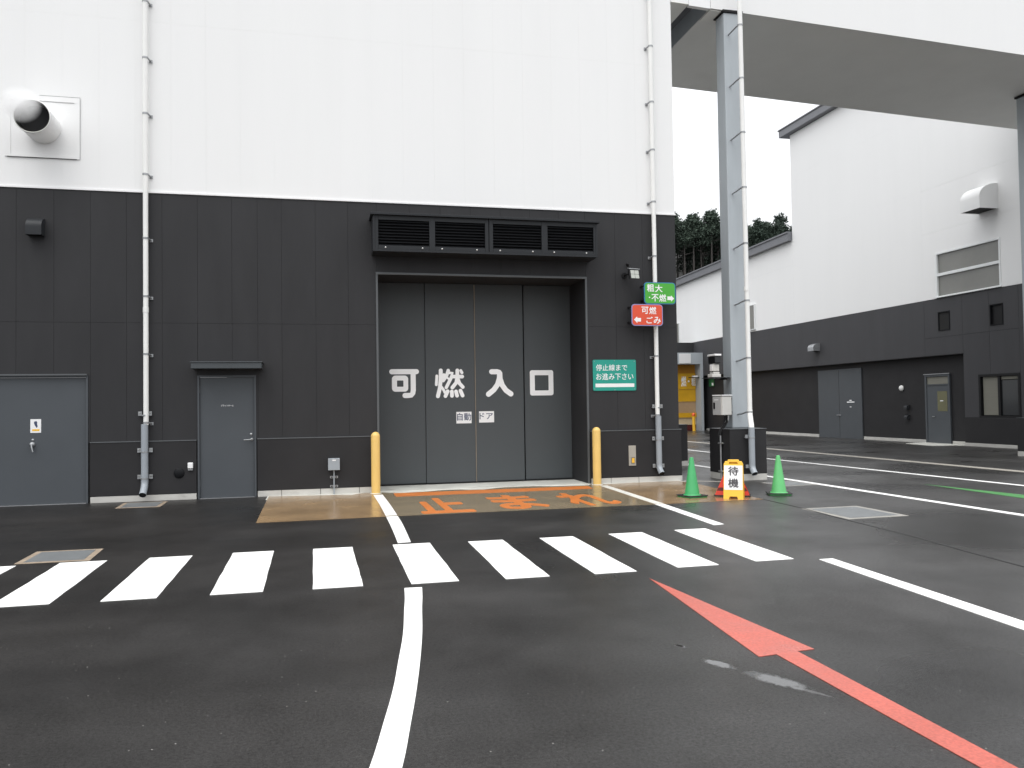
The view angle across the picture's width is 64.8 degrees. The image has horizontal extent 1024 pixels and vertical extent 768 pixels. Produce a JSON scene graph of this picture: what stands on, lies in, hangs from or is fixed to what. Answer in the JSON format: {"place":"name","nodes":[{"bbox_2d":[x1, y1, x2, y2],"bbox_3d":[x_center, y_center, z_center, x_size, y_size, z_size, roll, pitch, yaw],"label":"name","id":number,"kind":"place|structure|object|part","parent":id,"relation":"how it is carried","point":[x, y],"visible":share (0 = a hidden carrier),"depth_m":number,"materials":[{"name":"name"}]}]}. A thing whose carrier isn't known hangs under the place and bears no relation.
{"place":"outdoors","nodes":[
{"label":"outdoors","id":0,"kind":"place"},
{"bbox_2d":[266,479,683,499],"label":"pavement","id":1,"kind":"structure","parent":0,"point":[436,487],"depth_m":16.13,"materials":[{"name":"concrete"}]},
{"bbox_2d":[256,481,760,522],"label":"paving","id":2,"kind":"structure","parent":0,"point":[305,508],"depth_m":13.54,"materials":[{"name":"brown concrete"}]},
{"bbox_2d":[370,432,380,493],"bbox_3d":[-2.548,1.471,15.090,0.226,1.153,0.226,0,-2,-13],"label":"bollard","id":3,"kind":"object","parent":2,"relation":"on","point":[375,462],"visible":1,"depth_m":15.02,"materials":[{"name":"yellow paint"}]},
{"bbox_2d":[374,495,396,515],"bbox_3d":[-2.114,1.986,13.357,0.175,0.004,2.920,0,-2,-13],"label":"lane line","id":4,"kind":"object","parent":2,"relation":"on","point":[386,507],"visible":1,"depth_m":13.13,"materials":[{"name":"white paint"}]},
{"bbox_2d":[394,486,592,496],"bbox_3d":[-0.301,2.008,15.166,3.789,0.004,0.584,0,-2,-13],"label":"stop line","id":5,"kind":"object","parent":2,"relation":"on","point":[484,491],"visible":1,"depth_m":15.12,"materials":[{"name":"orange paint"}]},
{"bbox_2d":[419,493,620,513],"bbox_3d":[0.042,1.956,13.416,3.300,0.004,2.030,0,-2,-13],"label":"road lettering","id":6,"kind":"object","parent":2,"relation":"on","point":[575,499],"visible":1,"depth_m":13.21,"materials":[{"name":"orange paint"}]},
{"bbox_2d":[592,427,602,484],"bbox_3d":[1.694,1.437,16.137,0.226,1.153,0.226,0,-2,-13],"label":"bollard","id":7,"kind":"object","parent":2,"relation":"on","point":[596,440],"visible":1,"depth_m":16.07,"materials":[{"name":"yellow paint"}]},
{"bbox_2d":[602,485,662,503],"bbox_3d":[2.075,1.951,14.360,0.150,0.004,3.052,-1,-2,-10],"label":"lane line","id":8,"kind":"object","parent":2,"relation":"on","point":[633,495],"visible":1,"depth_m":14.05,"materials":[{"name":"white paint"}]},
{"bbox_2d":[676,457,707,497],"bbox_3d":[3.065,1.589,13.761,0.396,0.679,0.396,0,-2,-25],"label":"traffic cone","id":9,"kind":"object","parent":2,"relation":"on","point":[692,489],"visible":1,"depth_m":13.69,"materials":[{"name":"green plastic"}]},
{"bbox_2d":[714,475,750,496],"bbox_3d":[3.760,1.644,13.799,0.600,0.550,0.260,-1,-2,17],"label":"traffic cone","id":10,"kind":"object","parent":2,"relation":"on","point":[719,492],"visible":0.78,"depth_m":13.77,"materials":[{"name":"red plastic"}]},
{"bbox_2d":[723,459,744,498],"bbox_3d":[3.711,1.588,13.509,0.320,0.648,0.331,-1,-2,20],"label":"folding sign","id":11,"kind":"object","parent":2,"relation":"on","point":[733,478],"visible":1,"depth_m":13.42,"materials":[{"name":"yellow plastic"}]},
{"bbox_2d":[0,430,1023,767],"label":"ground","id":12,"kind":"structure","parent":0,"point":[568,662],"depth_m":5.60,"materials":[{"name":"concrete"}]},
{"bbox_2d":[0,566,14,573],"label":"crosswalk stripe","id":13,"kind":"object","parent":12,"relation":"on","point":[3,569],"visible":1,"depth_m":8.31,"materials":[{"name":"white paint"}]},
{"bbox_2d":[0,560,106,606],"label":"crosswalk stripe","id":14,"kind":"object","parent":12,"relation":"on","point":[49,586],"visible":1,"depth_m":7.49,"materials":[{"name":"white paint"}]},
{"bbox_2d":[15,548,103,563],"bbox_3d":[-5.014,1.916,9.001,0.760,0.006,0.800,0,-2,-13],"label":"drain cover","id":15,"kind":"object","parent":12,"relation":"on","point":[63,556],"visible":1,"depth_m":8.95,"materials":[{"name":"metal"}]},
{"bbox_2d":[115,501,167,508],"bbox_3d":[-6.337,2.067,13.813,0.740,0.006,0.860,0,-2,-13],"label":"drain cover","id":16,"kind":"object","parent":12,"relation":"on","point":[141,504],"visible":1,"depth_m":13.80,"materials":[{"name":"metal"}]},
{"bbox_2d":[100,555,192,601],"bbox_3d":[-3.498,1.863,7.852,0.452,0.004,2.050,0,-2,-13],"label":"crosswalk stripe","id":17,"kind":"object","parent":12,"relation":"on","point":[150,578],"visible":1,"depth_m":7.66,"materials":[{"name":"white paint"}]},
{"bbox_2d":[210,551,273,594],"bbox_3d":[-2.653,1.856,8.056,0.465,0.004,2.100,0,-2,-13],"label":"crosswalk stripe","id":18,"kind":"object","parent":12,"relation":"on","point":[244,572],"visible":1,"depth_m":7.84,"materials":[{"name":"white paint"}]},
{"bbox_2d":[313,547,362,588],"bbox_3d":[-1.803,1.848,8.229,0.460,0.004,2.110,0,-2,-13],"label":"crosswalk stripe","id":19,"kind":"object","parent":12,"relation":"on","point":[335,568],"visible":1,"depth_m":8.02,"materials":[{"name":"white paint"}]},
{"bbox_2d":[0,0,681,506],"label":"building","id":20,"kind":"structure","parent":12,"relation":"on","point":[416,234],"depth_m":15.24,"materials":[{"name":"white paint"}]},
{"bbox_2d":[25,218,44,236],"bbox_3d":[-8.280,-2.734,14.018,0.250,0.310,0.200,0,-2,-13],"label":"vent cowl","id":21,"kind":"object","parent":20,"relation":"attached to","point":[34,227],"visible":1,"depth_m":13.94,"materials":[{"name":"black metal"}]},
{"bbox_2d":[5,93,79,159],"bbox_3d":[-8.170,-4.526,13.887,1.194,1.110,0.612,0,-2,-13],"label":"exhaust duct","id":22,"kind":"object","parent":20,"relation":"attached to","point":[40,126],"visible":1,"depth_m":14.10,"materials":[{"name":"silver metal"}]},
{"bbox_2d":[0,374,87,506],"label":"door","id":23,"kind":"structure","parent":20,"relation":"in","point":[44,417],"depth_m":14.06,"materials":[{"name":"grey metal"}]},
{"bbox_2d":[137,0,153,497],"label":"downpipe","id":24,"kind":"object","parent":20,"relation":"attached to","point":[144,451],"visible":1,"depth_m":14.38,"materials":[{"name":"white plastic"}]},
{"bbox_2d":[174,468,184,477],"bbox_3d":[-5.974,1.602,14.483,0.184,0.184,0.020,0,-2,-13],"label":"blanking disc","id":25,"kind":"object","parent":20,"relation":"attached to","point":[179,473],"visible":1,"depth_m":14.48,"materials":[{"name":"metal"}]},
{"bbox_2d":[188,463,192,470],"bbox_3d":[-5.783,1.485,14.515,0.090,0.140,0.049,0,-2,-13],"label":"wall socket","id":26,"kind":"object","parent":20,"relation":"attached to","point":[190,466],"depth_m":14.50,"materials":[{"name":"white paint"}]},
{"bbox_2d":[197,375,256,498],"bbox_3d":[-5.200,0.960,14.748,1.014,2.235,0.145,0,-2,-13],"label":"door","id":27,"kind":"structure","parent":20,"relation":"in","point":[226,404],"depth_m":14.75,"materials":[{"name":"grey metal"}]},
{"bbox_2d":[328,458,339,493],"bbox_3d":[-3.319,1.722,15.056,0.214,0.672,0.106,0,-2,-13],"label":"junction box","id":28,"kind":"object","parent":20,"relation":"attached to","point":[333,464],"visible":1,"depth_m":15.03,"materials":[{"name":"grey metal"}]},
{"bbox_2d":[378,282,425,484],"bbox_3d":[-2.295,-0.017,16.571,1.025,4.130,0.062,0,-2,-13],"label":"door leaf","id":29,"kind":"structure","parent":20,"relation":"in","point":[401,321],"depth_m":16.55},
{"bbox_2d":[424,283,475,482],"bbox_3d":[-1.286,-0.026,16.785,1.028,4.130,0.065,0,-2,-13],"label":"door leaf","id":30,"kind":"structure","parent":20,"relation":"in","point":[448,308],"depth_m":16.76,"materials":[{"name":"grey paint"}]},
{"bbox_2d":[474,284,524,480],"bbox_3d":[-0.262,-0.035,17.027,1.028,4.130,0.063,0,-2,-13],"label":"door leaf","id":31,"kind":"structure","parent":20,"relation":"in","point":[498,308],"depth_m":17.00,"materials":[{"name":"grey paint"}]},
{"bbox_2d":[522,285,571,479],"bbox_3d":[0.761,-0.042,17.303,1.030,4.130,0.062,0,-2,-13],"label":"door leaf","id":32,"kind":"structure","parent":20,"relation":"in","point":[546,309],"depth_m":17.27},
{"bbox_2d":[593,360,635,390],"bbox_3d":[2.092,-0.180,16.462,0.930,0.630,0.018,0,-2,-13],"label":"wall sign","id":33,"kind":"object","parent":20,"relation":"attached to","point":[614,375],"visible":1,"depth_m":16.46,"materials":[{"name":"teal paint"}]},
{"bbox_2d":[621,263,640,279],"bbox_3d":[2.430,-2.301,16.459,0.265,0.388,0.353,0,-2,-22],"label":"floodlight","id":34,"kind":"object","parent":20,"relation":"attached to","point":[633,273],"visible":1,"depth_m":16.33,"materials":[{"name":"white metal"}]},
{"bbox_2d":[628,445,635,465],"bbox_3d":[2.456,1.460,16.461,0.156,0.410,0.024,0,-2,-13],"label":"access plate","id":35,"kind":"object","parent":20,"relation":"attached to","point":[632,455],"visible":1,"depth_m":16.46,"materials":[{"name":"beige metal"}]},
{"bbox_2d":[627,304,662,325],"bbox_3d":[2.708,-1.393,16.499,0.675,0.440,0.304,0,-2,-13],"label":"direction sign","id":36,"kind":"object","parent":20,"relation":"attached to","point":[646,314],"visible":1,"depth_m":16.35,"materials":[{"name":"red paint"}]},
{"bbox_2d":[644,0,664,475],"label":"downpipe","id":37,"kind":"object","parent":20,"relation":"attached to","point":[658,465],"visible":0.95,"depth_m":16.63,"materials":[{"name":"white plastic"}]},
{"bbox_2d":[640,282,675,303],"bbox_3d":[2.979,-1.843,16.576,0.685,0.445,0.304,0,-2,-13],"label":"direction sign","id":38,"kind":"object","parent":20,"relation":"attached to","point":[659,292],"visible":1,"depth_m":16.43,"materials":[{"name":"green paint"}]},
{"bbox_2d":[369,587,421,767],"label":"lane line","id":39,"kind":"object","parent":12,"relation":"on","point":[390,750],"visible":1,"depth_m":4.50,"materials":[{"name":"white paint"}]},
{"bbox_2d":[386,516,410,542],"bbox_3d":[-1.519,1.912,10.739,0.176,0.004,2.433,-1,-2,-12],"label":"lane line","id":40,"kind":"object","parent":12,"relation":"on","point":[398,529],"visible":1,"depth_m":10.57,"materials":[{"name":"white paint"}]},
{"bbox_2d":[393,543,458,583],"bbox_3d":[-0.939,1.840,8.406,0.447,0.004,2.160,0,-2,-13],"label":"crosswalk stripe","id":41,"kind":"object","parent":12,"relation":"on","point":[421,563],"visible":1,"depth_m":8.20,"materials":[{"name":"white paint"}]},
{"bbox_2d":[468,540,548,578],"bbox_3d":[-0.083,1.832,8.551,0.445,0.004,2.150,0,-2,-13],"label":"crosswalk stripe","id":42,"kind":"object","parent":12,"relation":"on","point":[504,559],"visible":1,"depth_m":8.34,"materials":[{"name":"white paint"}]},
{"bbox_2d":[540,536,635,573],"bbox_3d":[0.762,1.824,8.724,0.460,0.004,2.160,0,-2,-13],"label":"crosswalk stripe","id":43,"kind":"object","parent":12,"relation":"on","point":[589,557],"visible":1,"depth_m":8.53,"materials":[{"name":"white paint"}]},
{"bbox_2d":[609,532,718,567],"bbox_3d":[1.617,1.818,8.965,0.444,0.004,2.155,-1,-2,-11],"label":"crosswalk stripe","id":44,"kind":"object","parent":12,"relation":"on","point":[675,556],"visible":1,"depth_m":8.77,"materials":[{"name":"white paint"}]},
{"bbox_2d":[679,424,687,465],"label":"plinth block","id":45,"kind":"structure","parent":12,"relation":"on","point":[684,439],"depth_m":20.67,"materials":[{"name":"concrete"}]},
{"bbox_2d":[655,504,721,524],"bbox_3d":[2.534,1.879,11.716,0.158,0.004,2.316,-1,-2,-9],"label":"lane line","id":46,"kind":"object","parent":12,"relation":"on","point":[700,518],"visible":1,"depth_m":11.51,"materials":[{"name":"white paint"}]},
{"bbox_2d":[677,343,703,430],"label":"loading bay","id":47,"kind":"object","parent":12,"relation":"on","point":[690,391],"visible":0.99,"depth_m":47.16,"materials":[{"name":"yellow metal"}]},
{"bbox_2d":[692,413,695,430],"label":"bollard","id":48,"kind":"object","parent":12,"relation":"on","point":[693,422],"visible":0.89,"depth_m":46.39,"materials":[{"name":"yellow plastic"}]},
{"bbox_2d":[675,528,793,560],"bbox_3d":[2.457,1.812,9.204,0.437,0.004,2.138,-1,-2,-11],"label":"crosswalk stripe","id":49,"kind":"object","parent":12,"relation":"on","point":[740,547],"visible":1,"depth_m":9.02,"materials":[{"name":"white paint"}]},
{"bbox_2d":[709,9,766,479],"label":"bridge column","id":50,"kind":"structure","parent":12,"relation":"on","point":[735,445],"depth_m":17.26,"materials":[{"name":"grey metal"}]},
{"bbox_2d":[702,354,729,379],"bbox_3d":[4.382,-0.351,17.007,0.589,0.535,0.520,0,-2,-13],"label":"warning light","id":51,"kind":"object","parent":50,"relation":"attached to","point":[713,359],"visible":1,"depth_m":16.79,"materials":[{"name":"white metal"}]},
{"bbox_2d":[712,395,731,414],"bbox_3d":[4.479,0.438,16.934,0.554,0.420,0.313,0,-2,-35],"label":"control cabinet","id":52,"kind":"object","parent":50,"relation":"attached to","point":[722,404],"visible":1,"depth_m":16.75,"materials":[{"name":"white paint"}]},
{"bbox_3d":[4.256,0.454,16.793,0.025,0.372,0.221,0,-2,-30],"label":"cabinet door","id":53,"kind":"part","parent":52,"relation":"part of","materials":[{"name":"white metal"}]},
{"bbox_2d":[718,415,728,477],"bbox_3d":[4.414,1.303,16.840,0.260,1.317,0.164,0,-2,-33],"label":"cable conduit","id":54,"kind":"object","parent":50,"relation":"attached to","point":[726,417],"visible":0.97,"depth_m":16.79,"materials":[{"name":"metal"}]},
{"bbox_2d":[728,0,757,475],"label":"downpipe","id":55,"kind":"object","parent":50,"relation":"attached to","point":[750,436],"visible":1,"depth_m":16.86,"materials":[{"name":"white plastic"}]},
{"bbox_2d":[670,0,1023,128],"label":"covered bridge","id":56,"kind":"structure","parent":50,"relation":"on","point":[961,61],"depth_m":19.78,"materials":[{"name":"white paint"}]},
{"bbox_2d":[765,455,792,495],"bbox_3d":[4.600,1.571,13.937,0.396,0.679,0.396,-1,-2,9],"label":"traffic cone","id":57,"kind":"object","parent":12,"relation":"on","point":[778,486],"visible":1,"depth_m":13.86,"materials":[{"name":"green plastic"}]},
{"bbox_2d":[762,481,815,485],"bbox_3d":[5.406,1.946,15.775,0.704,0.006,0.822,0,-2,-19],"label":"drain cover","id":58,"kind":"object","parent":12,"relation":"on","point":[790,483],"visible":0.86,"depth_m":15.73,"materials":[{"name":"metal"}]},
{"bbox_2d":[649,578,1017,767],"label":"arrow marking","id":59,"kind":"object","parent":12,"relation":"on","point":[758,640],"visible":1,"depth_m":4.73,"materials":[{"name":"paint"}]},
{"bbox_2d":[676,105,1023,448],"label":"hall","id":60,"kind":"structure","parent":12,"relation":"on","point":[884,251],"depth_m":31.77,"materials":[{"name":"white stone"}]},
{"bbox_2d":[677,323,679,342],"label":"window","id":61,"kind":"structure","parent":60,"relation":"in","point":[678,324],"depth_m":49.84,"materials":[{"name":"white metal"}]},
{"bbox_2d":[709,379,713,386],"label":"safety sign","id":62,"kind":"object","parent":60,"relation":"attached to","point":[711,382],"visible":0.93,"depth_m":46.39,"materials":[{"name":"green plastic"}]},
{"bbox_2d":[750,304,755,330],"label":"window","id":63,"kind":"structure","parent":60,"relation":"in","point":[752,307],"depth_m":41.21,"materials":[{"name":"white metal"}]},
{"bbox_2d":[808,343,819,350],"bbox_3d":[13.451,-1.635,35.983,0.340,0.340,0.420,0,-2,-13],"label":"vent cowl","id":64,"kind":"object","parent":60,"relation":"attached to","point":[813,347],"visible":1,"depth_m":35.80,"materials":[{"name":"metal"}]},
{"bbox_2d":[818,368,863,438],"bbox_3d":[14.148,0.852,34.909,0.114,2.970,3.000,0,-2,-13],"label":"double door","id":65,"kind":"structure","parent":60,"relation":"in","point":[840,392],"depth_m":34.78,"materials":[{"name":"grey metal"}]},
{"bbox_2d":[923,373,952,443],"bbox_3d":[15.466,0.894,29.319,0.103,2.545,1.260,0,-2,-13],"label":"door","id":66,"kind":"structure","parent":60,"relation":"in","point":[938,402],"depth_m":29.28,"materials":[{"name":"grey metal"}]},
{"bbox_2d":[938,310,949,330],"bbox_3d":[15.378,-2.242,28.670,0.120,0.680,0.550,0,-2,-13],"label":"window","id":67,"kind":"structure","parent":60,"relation":"in","point":[949,310],"depth_m":28.66,"materials":[{"name":"metal"}]},
{"bbox_2d":[935,237,1001,297],"bbox_3d":[15.586,-3.926,27.635,0.160,1.615,2.920,0,-2,-13],"label":"window","id":68,"kind":"structure","parent":60,"relation":"in","point":[976,267],"depth_m":27.58,"materials":[{"name":"white metal"}]},
{"bbox_2d":[960,183,997,213],"bbox_3d":[15.409,-6.129,26.648,0.720,0.840,0.810,0,-2,-13],"label":"vent cowl","id":69,"kind":"object","parent":60,"relation":"attached to","point":[982,199],"visible":1,"depth_m":26.33,"materials":[{"name":"white metal"}]},
{"bbox_2d":[989,303,1002,325],"bbox_3d":[15.901,-2.280,26.440,0.120,0.700,0.530,0,-2,-13],"label":"window","id":70,"kind":"structure","parent":60,"relation":"in","point":[995,310],"depth_m":26.49,"materials":[{"name":"glass"}]},
{"bbox_2d":[978,372,1020,417],"bbox_3d":[15.944,0.388,26.353,0.120,1.460,1.660,0,-2,-13],"label":"window","id":71,"kind":"structure","parent":60,"relation":"in","point":[997,396],"depth_m":26.34,"materials":[{"name":"black metal"}]},
{"bbox_2d":[688,464,1023,515],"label":"lane line","id":72,"kind":"object","parent":12,"relation":"on","point":[1012,513],"visible":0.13,"depth_m":13.22,"materials":[{"name":"white paint"}]},
{"bbox_2d":[688,441,1023,481],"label":"lane line","id":73,"kind":"object","parent":12,"relation":"on","point":[883,459],"visible":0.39,"depth_m":20.97,"materials":[{"name":"white paint"}]},
{"bbox_2d":[804,506,908,518],"bbox_3d":[4.896,1.840,11.593,1.000,0.006,1.200,0,-2,-13],"label":"drain cover","id":74,"kind":"object","parent":12,"relation":"on","point":[852,512],"visible":1,"depth_m":11.52,"materials":[{"name":"metal"}]},
{"bbox_2d":[691,450,1023,485],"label":"lane line","id":75,"kind":"object","parent":12,"relation":"on","point":[894,471],"visible":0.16,"depth_m":17.81,"materials":[{"name":"white paint"}]},
{"bbox_2d":[763,499,1023,566],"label":"asphalt seam","id":76,"kind":"object","parent":12,"relation":"on","point":[907,535],"visible":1,"depth_m":9.44,"materials":[{"name":"black asphalt"}]},
{"bbox_2d":[819,558,1023,629],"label":"lane line","id":77,"kind":"object","parent":12,"relation":"on","point":[1000,617],"visible":1,"depth_m":6.58,"materials":[{"name":"white paint"}]},
{"bbox_2d":[926,484,1023,497],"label":"lane line","id":78,"kind":"object","parent":12,"relation":"on","point":[1007,494],"visible":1,"depth_m":13.74,"materials":[{"name":"green paint"}]},
{"bbox_2d":[1014,94,1023,455],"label":"bridge column","id":79,"kind":"structure","parent":12,"relation":"on","point":[1019,99],"depth_m":22.46,"materials":[{"name":"black metal"}]},
{"bbox_2d":[672,87,818,229],"label":"sky","id":80,"kind":"structure","parent":0,"point":[695,112],"materials":[{"name":"white"}]},
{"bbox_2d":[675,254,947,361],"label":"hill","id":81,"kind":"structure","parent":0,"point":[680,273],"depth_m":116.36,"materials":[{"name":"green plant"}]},
{"bbox_2d":[675,212,688,243],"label":"cedar tree","id":82,"kind":"object","parent":81,"relation":"on","point":[677,225],"visible":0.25,"depth_m":86.44,"materials":[{"name":"green plant"}]},
{"bbox_2d":[675,241,695,274],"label":"cedar tree","id":83,"kind":"object","parent":81,"relation":"on","point":[687,249],"visible":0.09,"depth_m":90.11,"materials":[{"name":"green plant"}]},
{"bbox_2d":[675,219,697,274],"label":"cedar tree","id":84,"kind":"object","parent":81,"relation":"on","point":[687,240],"visible":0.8,"depth_m":86.97,"materials":[{"name":"green plant"}]},
{"bbox_2d":[676,250,707,273],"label":"cedar tree","id":85,"kind":"object","parent":81,"relation":"on","point":[688,262],"visible":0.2,"depth_m":92.14,"materials":[{"name":"green plant"}]},
{"bbox_2d":[684,212,705,270],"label":"cedar tree","id":86,"kind":"object","parent":81,"relation":"on","point":[695,223],"visible":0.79,"depth_m":87.18,"materials":[{"name":"green plant"}]},
{"bbox_2d":[688,253,715,270],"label":"cedar tree","id":87,"kind":"object","parent":81,"relation":"on","point":[699,262],"visible":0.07,"depth_m":100.60,"materials":[{"name":"green plant"}]},
{"bbox_2d":[686,233,718,266],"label":"cedar tree","id":88,"kind":"object","parent":81,"relation":"on","point":[703,251],"visible":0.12,"depth_m":90.00,"materials":[{"name":"green plant"}]},
{"bbox_2d":[692,222,714,375],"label":"cedar tree","id":89,"kind":"object","parent":81,"relation":"on","point":[703,240],"visible":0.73,"depth_m":87.55,"materials":[{"name":"green plant"}]},
{"bbox_2d":[699,208,719,338],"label":"cedar tree","id":90,"kind":"object","parent":81,"relation":"on","point":[711,219],"visible":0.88,"depth_m":87.19,"materials":[{"name":"green plant"}]},
{"bbox_2d":[705,244,720,263],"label":"cedar tree","id":91,"kind":"object","parent":81,"relation":"on","point":[715,257],"visible":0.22,"depth_m":91.28,"materials":[{"name":"green plant"}]},
{"bbox_2d":[709,221,720,337],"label":"cedar tree","id":92,"kind":"object","parent":81,"relation":"on","point":[716,237],"visible":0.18,"depth_m":88.50,"materials":[{"name":"green plant"}]},
{"bbox_2d":[748,218,766,330],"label":"cedar tree","id":93,"kind":"object","parent":81,"relation":"on","point":[757,230],"visible":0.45,"depth_m":88.47,"materials":[{"name":"green plant"}]},
{"bbox_2d":[756,223,774,241],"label":"cedar tree","id":94,"kind":"object","parent":81,"relation":"on","point":[767,228],"visible":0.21,"depth_m":88.69,"materials":[{"name":"green plant"}]},
{"bbox_2d":[771,219,783,236],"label":"cedar tree","id":95,"kind":"object","parent":81,"relation":"on","point":[777,229],"visible":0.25,"depth_m":88.81,"materials":[{"name":"green plant"}]},
{"bbox_2d":[769,212,790,326],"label":"cedar tree","id":96,"kind":"object","parent":81,"relation":"on","point":[781,219],"visible":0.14,"depth_m":90.30,"materials":[{"name":"green plant"}]}
]}

